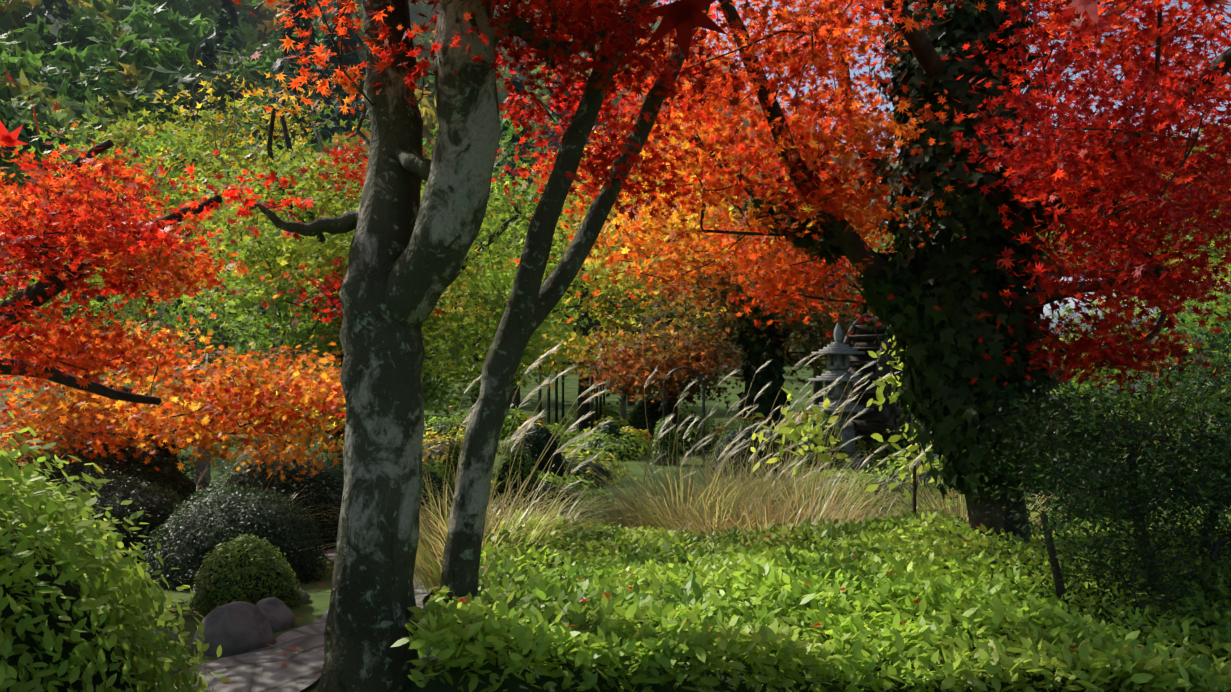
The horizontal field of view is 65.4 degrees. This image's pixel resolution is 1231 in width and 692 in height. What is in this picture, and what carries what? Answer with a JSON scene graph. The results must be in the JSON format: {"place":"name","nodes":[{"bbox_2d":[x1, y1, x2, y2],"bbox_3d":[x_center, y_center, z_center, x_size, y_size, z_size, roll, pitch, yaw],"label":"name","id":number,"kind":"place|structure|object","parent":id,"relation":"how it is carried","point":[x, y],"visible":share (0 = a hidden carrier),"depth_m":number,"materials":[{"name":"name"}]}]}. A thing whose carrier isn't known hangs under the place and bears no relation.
{"place":"outdoors","nodes":[
{"label":"outdoors","id":0,"kind":"place"},
{"bbox_2d":[0,71,63,262],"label":"maple leaves","id":1,"kind":"object","parent":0,"point":[8,138],"visible":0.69,"depth_m":8.65,"materials":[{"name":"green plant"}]},
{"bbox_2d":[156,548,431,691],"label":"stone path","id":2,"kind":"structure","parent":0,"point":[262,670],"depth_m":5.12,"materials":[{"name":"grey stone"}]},
{"bbox_2d":[0,54,1230,691],"bbox_3d":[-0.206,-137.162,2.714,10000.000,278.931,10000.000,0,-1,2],"label":"ground","id":3,"kind":"structure","parent":0,"point":[314,608],"depth_m":48.41,"materials":[{"name":"green plant"}]},
{"bbox_2d":[0,411,230,691],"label":"azalea bush","id":4,"kind":"object","parent":3,"relation":"on","point":[85,556],"visible":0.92,"depth_m":3.26,"materials":[{"name":"green plant"}]},
{"bbox_2d":[0,223,231,408],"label":"tree","id":5,"kind":"object","parent":3,"relation":"on","point":[134,315],"depth_m":24.11,"materials":[{"name":"green plant"}]},
{"bbox_2d":[0,102,276,404],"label":"red maple tree","id":6,"kind":"object","parent":3,"relation":"on","point":[136,255],"depth_m":6.82,"materials":[{"name":"plant"}]},
{"bbox_2d":[0,96,286,382],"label":"tree","id":7,"kind":"object","parent":3,"relation":"on","point":[188,146],"depth_m":52.21,"materials":[{"name":"green plant"}]},
{"bbox_2d":[51,248,316,424],"bbox_3d":[-13.774,-0.227,30.413,10.316,6.490,8.550,0,-1,2],"label":"tree","id":8,"kind":"object","parent":3,"relation":"on","point":[184,317],"depth_m":29.79,"materials":[{"name":"plant"}]},
{"bbox_2d":[102,278,300,490],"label":"tree","id":9,"kind":"object","parent":3,"relation":"on","point":[203,465],"visible":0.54,"depth_m":13.56,"materials":[{"name":"plant"}]},
{"bbox_2d":[120,585,310,673],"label":"boulders","id":10,"kind":"object","parent":3,"relation":"on","point":[236,628],"visible":0.4,"depth_m":5.48,"materials":[{"name":"grey stone"}]},
{"bbox_2d":[73,49,361,359],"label":"tree","id":11,"kind":"object","parent":3,"relation":"on","point":[222,117],"depth_m":60.55,"materials":[{"name":"green plant"}]},
{"bbox_2d":[0,313,451,480],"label":"orange maple tree","id":12,"kind":"object","parent":3,"relation":"on","point":[110,420],"depth_m":9.48,"materials":[{"name":"orange plant"}]},
{"bbox_2d":[149,155,360,373],"bbox_3d":[-13.646,-2.316,40.340,14.377,11.176,10.450,0,-1,2],"label":"tree","id":13,"kind":"object","parent":3,"relation":"on","point":[209,225],"depth_m":39.80,"materials":[{"name":"green plant"}]},
{"bbox_2d":[190,34,423,452],"bbox_3d":[-7.172,-2.401,21.289,6.053,10.491,4.067,0,-1,2],"label":"bare tree","id":14,"kind":"object","parent":3,"relation":"on","point":[315,129],"visible":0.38,"depth_m":21.00,"materials":[{"name":"brown plant"}]},
{"bbox_2d":[145,108,613,438],"bbox_3d":[-3.751,-0.617,14.680,7.431,6.706,6.182,0,-1,2],"label":"green maple","id":15,"kind":"object","parent":3,"relation":"on","point":[481,323],"depth_m":14.39,"materials":[{"name":"green plant"}]},
{"bbox_2d":[263,190,516,347],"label":"tree","id":16,"kind":"object","parent":3,"relation":"on","point":[326,236],"depth_m":44.06,"materials":[{"name":"plant"}]},
{"bbox_2d":[266,88,559,381],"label":"tree","id":17,"kind":"object","parent":3,"relation":"on","point":[509,131],"depth_m":56.68,"materials":[{"name":"red plant"}]},
{"bbox_2d":[296,24,598,143],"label":"cedar tree trunks","id":18,"kind":"object","parent":3,"relation":"on","point":[298,92],"visible":0.12,"depth_m":96.60,"materials":[{"name":"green plant"}]},
{"bbox_2d":[178,0,772,691],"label":"maple tree","id":19,"kind":"object","parent":3,"relation":"on","point":[409,250],"depth_m":4.55,"materials":[{"name":"grey plant"}]},
{"bbox_2d":[431,0,727,61],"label":"maple leaves","id":20,"kind":"object","parent":19,"relation":"attached to","point":[682,17],"visible":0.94,"depth_m":3.37,"materials":[{"name":"red plant"}]},
{"bbox_2d":[421,158,624,408],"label":"tree","id":21,"kind":"object","parent":3,"relation":"on","point":[510,217],"depth_m":47.90,"materials":[{"name":"plant"}]},
{"bbox_2d":[422,201,624,411],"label":"tree","id":22,"kind":"object","parent":3,"relation":"on","point":[451,339],"depth_m":36.01,"materials":[{"name":"green plant"}]},
{"bbox_2d":[315,265,792,476],"bbox_3d":[-0.130,0.628,20.819,1.636,5.044,14.516,-1,-1,39],"label":"garden tree ivy","id":23,"kind":"object","parent":3,"relation":"on","point":[764,377],"visible":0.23,"depth_m":25.40,"materials":[{"name":"green plant"}]},
{"bbox_2d":[23,0,1111,305],"bbox_3d":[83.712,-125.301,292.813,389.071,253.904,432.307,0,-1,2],"label":"conifer tree","id":24,"kind":"object","parent":3,"relation":"on","point":[235,42],"visible":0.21,"depth_m":99.94,"materials":[{"name":"plant"}]},
{"bbox_2d":[467,184,706,431],"bbox_3d":[-1.585,-1.302,32.460,9.268,8.734,8.114,0,-1,2],"label":"tree","id":25,"kind":"object","parent":3,"relation":"on","point":[584,304],"depth_m":31.63,"materials":[{"name":"plant"}]},
{"bbox_2d":[0,0,1226,308],"bbox_3d":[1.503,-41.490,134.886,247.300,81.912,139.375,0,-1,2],"label":"broadleaf tree","id":26,"kind":"object","parent":3,"relation":"on","point":[106,46],"visible":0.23,"depth_m":107.96,"materials":[{"name":"plant"}]},
{"bbox_2d":[0,394,1229,691],"bbox_3d":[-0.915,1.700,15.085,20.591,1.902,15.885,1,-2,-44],"label":"shrubs","id":27,"kind":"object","parent":3,"relation":"on","point":[282,564],"visible":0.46,"depth_m":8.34,"materials":[{"name":"green plant"}]},
{"bbox_2d":[538,358,704,465],"bbox_3d":[-0.105,1.671,28.337,4.674,2.635,13.820,0,-1,2],"label":"pergola and arch","id":28,"kind":"object","parent":3,"relation":"on","point":[600,402],"visible":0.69,"depth_m":27.47,"materials":[{"name":"metal"}]},
{"bbox_2d":[521,328,679,375],"bbox_3d":[-0.387,0.288,31.253,4.924,1.553,8.909,0,-1,2],"label":"pergola wisteria vine","id":29,"kind":"object","parent":28,"relation":"on","point":[572,353],"visible":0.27,"depth_m":27.79,"materials":[{"name":"green plant"}]},
{"bbox_2d":[579,220,665,422],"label":"bare tree","id":30,"kind":"object","parent":3,"relation":"on","point":[623,408],"visible":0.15,"depth_m":31.84,"materials":[{"name":"brown plant"}]},
{"bbox_2d":[529,145,748,405],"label":"tree","id":31,"kind":"object","parent":3,"relation":"on","point":[612,289],"depth_m":49.48,"materials":[{"name":"orange plant"}]},
{"bbox_2d":[527,187,769,412],"bbox_3d":[1.615,-1.808,37.622,10.200,10.007,10.666,0,-1,2],"label":"tree","id":32,"kind":"object","parent":3,"relation":"on","point":[632,283],"depth_m":37.35,"materials":[{"name":"orange plant"}]},
{"bbox_2d":[536,316,761,432],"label":"maple tree","id":33,"kind":"object","parent":3,"relation":"on","point":[629,370],"depth_m":25.47,"materials":[{"name":"plant"}]},
{"bbox_2d":[170,506,1141,682],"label":"fallen maple leaves","id":34,"kind":"object","parent":3,"relation":"on","point":[631,587],"visible":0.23,"depth_m":5.26,"materials":[{"name":"red plant"}]},
{"bbox_2d":[422,404,1071,526],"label":"shrubs","id":35,"kind":"object","parent":3,"relation":"on","point":[571,435],"visible":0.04,"depth_m":22.81,"materials":[{"name":"green plant"}]},
{"bbox_2d":[615,198,894,390],"bbox_3d":[4.665,-0.638,25.744,9.840,7.203,8.187,0,-1,2],"label":"tree","id":36,"kind":"object","parent":3,"relation":"on","point":[810,345],"depth_m":24.76,"materials":[{"name":"orange plant"}]},
{"bbox_2d":[702,186,898,413],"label":"tree","id":37,"kind":"object","parent":3,"relation":"on","point":[817,386],"depth_m":39.49,"materials":[{"name":"plant"}]},
{"bbox_2d":[391,499,1230,691],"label":"ground cover shrub","id":38,"kind":"object","parent":3,"relation":"on","point":[520,604],"visible":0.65,"depth_m":4.72,"materials":[{"name":"green plant"}]},
{"bbox_2d":[399,545,1228,691],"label":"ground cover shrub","id":39,"kind":"object","parent":3,"relation":"on","point":[513,683],"depth_m":4.42,"materials":[{"name":"green plant"}]},
{"bbox_2d":[413,0,1230,197],"bbox_3d":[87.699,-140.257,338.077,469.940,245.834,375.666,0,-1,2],"label":"broadleaf tree","id":40,"kind":"object","parent":3,"relation":"on","point":[428,10],"visible":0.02,"depth_m":210.60,"materials":[{"name":"plant"}]},
{"bbox_2d":[804,323,873,470],"bbox_3d":[4.831,1.075,20.785,1.050,3.169,1.050,1,-1,-27],"label":"stone pagoda","id":41,"kind":"object","parent":3,"relation":"on","point":[837,352],"visible":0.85,"depth_m":20.61,"materials":[{"name":"grey stone"}]},
{"bbox_2d":[727,330,952,512],"bbox_3d":[2.469,0.840,9.053,2.811,2.958,1.529,1,-1,-30],"label":"leafy shrub","id":42,"kind":"object","parent":3,"relation":"on","point":[793,432],"depth_m":9.07,"materials":[{"name":"green plant"}]},
{"bbox_2d":[509,0,1230,563],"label":"maple tree","id":43,"kind":"object","parent":3,"relation":"on","point":[1137,176],"depth_m":6.32,"materials":[{"name":"plant"}]},
{"bbox_2d":[740,0,1091,503],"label":"ivy","id":44,"kind":"object","parent":43,"relation":"attached to","point":[950,347],"depth_m":7.18,"materials":[{"name":"green plant"}]},
{"bbox_2d":[843,0,1230,43],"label":"maple leaves","id":45,"kind":"object","parent":43,"relation":"attached to","point":[1090,7],"visible":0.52,"depth_m":5.46,"materials":[{"name":"red plant"}]},
{"bbox_2d":[843,313,920,460],"bbox_3d":[6.934,0.860,22.358,2.004,4.111,4.784,-1,-2,45],"label":"trunk","id":46,"kind":"object","parent":3,"relation":"on","point":[867,424],"visible":0.27,"depth_m":21.00,"materials":[{"name":"plant"}]},
{"bbox_2d":[789,195,1058,398],"bbox_3d":[11.431,-1.888,34.015,11.304,9.997,9.123,0,-1,2],"label":"tree","id":47,"kind":"object","parent":3,"relation":"on","point":[885,237],"depth_m":33.08,"materials":[{"name":"plant"}]},
{"bbox_2d":[930,319,1230,657],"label":"dark shrub","id":48,"kind":"object","parent":3,"relation":"on","point":[1084,440],"depth_m":5.18,"materials":[{"name":"green plant"}]},
{"bbox_2d":[1036,157,1220,268],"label":"tree","id":49,"kind":"object","parent":3,"relation":"on","point":[1068,249],"depth_m":33.08,"materials":[{"name":"red plant"}]},
{"bbox_2d":[1040,340,1228,404],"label":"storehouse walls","id":50,"kind":"structure","parent":3,"relation":"on","point":[1136,385],"depth_m":25.00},
{"bbox_2d":[1040,123,1230,435],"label":"green tree","id":51,"kind":"object","parent":3,"relation":"on","point":[1222,341],"depth_m":17.25,"materials":[{"name":"plant"}]},
{"bbox_2d":[1163,417,1226,439],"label":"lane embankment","id":52,"kind":"structure","parent":3,"relation":"on","point":[1185,422],"depth_m":23.55,"materials":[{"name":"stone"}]},
{"bbox_2d":[1209,533,1230,560],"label":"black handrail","id":53,"kind":"object","parent":3,"relation":"on","point":[1216,546],"visible":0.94,"depth_m":5.31,"materials":[{"name":"black metal"}]},
{"bbox_2d":[177,366,1217,595],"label":"pampas grass","id":54,"kind":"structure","parent":0,"point":[717,507],"depth_m":10.24,"materials":[{"name":"beige plant"}]},
{"bbox_2d":[196,342,1216,491],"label":"grass plumes","id":55,"kind":"object","parent":54,"relation":"attached to","point":[574,439],"visible":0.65,"depth_m":9.58,"materials":[{"name":"beige plant"}]},
{"bbox_2d":[656,0,1230,161],"label":"sky","id":56,"kind":"structure","parent":0,"point":[866,69],"materials":[{"name":"blue"}]},
{"bbox_2d":[1059,370,1187,402],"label":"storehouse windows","id":57,"kind":"structure","parent":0,"point":[1070,398],"depth_m":24.99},
{"bbox_2d":[1023,273,1230,338],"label":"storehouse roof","id":58,"kind":"structure","parent":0,"point":[1047,310],"depth_m":25.62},
{"bbox_2d":[1044,340,1226,451],"bbox_3d":[15.096,1.269,28.174,8.470,3.300,6.670,0,-1,2],"label":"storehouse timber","id":59,"kind":"object","parent":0,"point":[1107,419],"visible":0.04,"depth_m":24.94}
]}

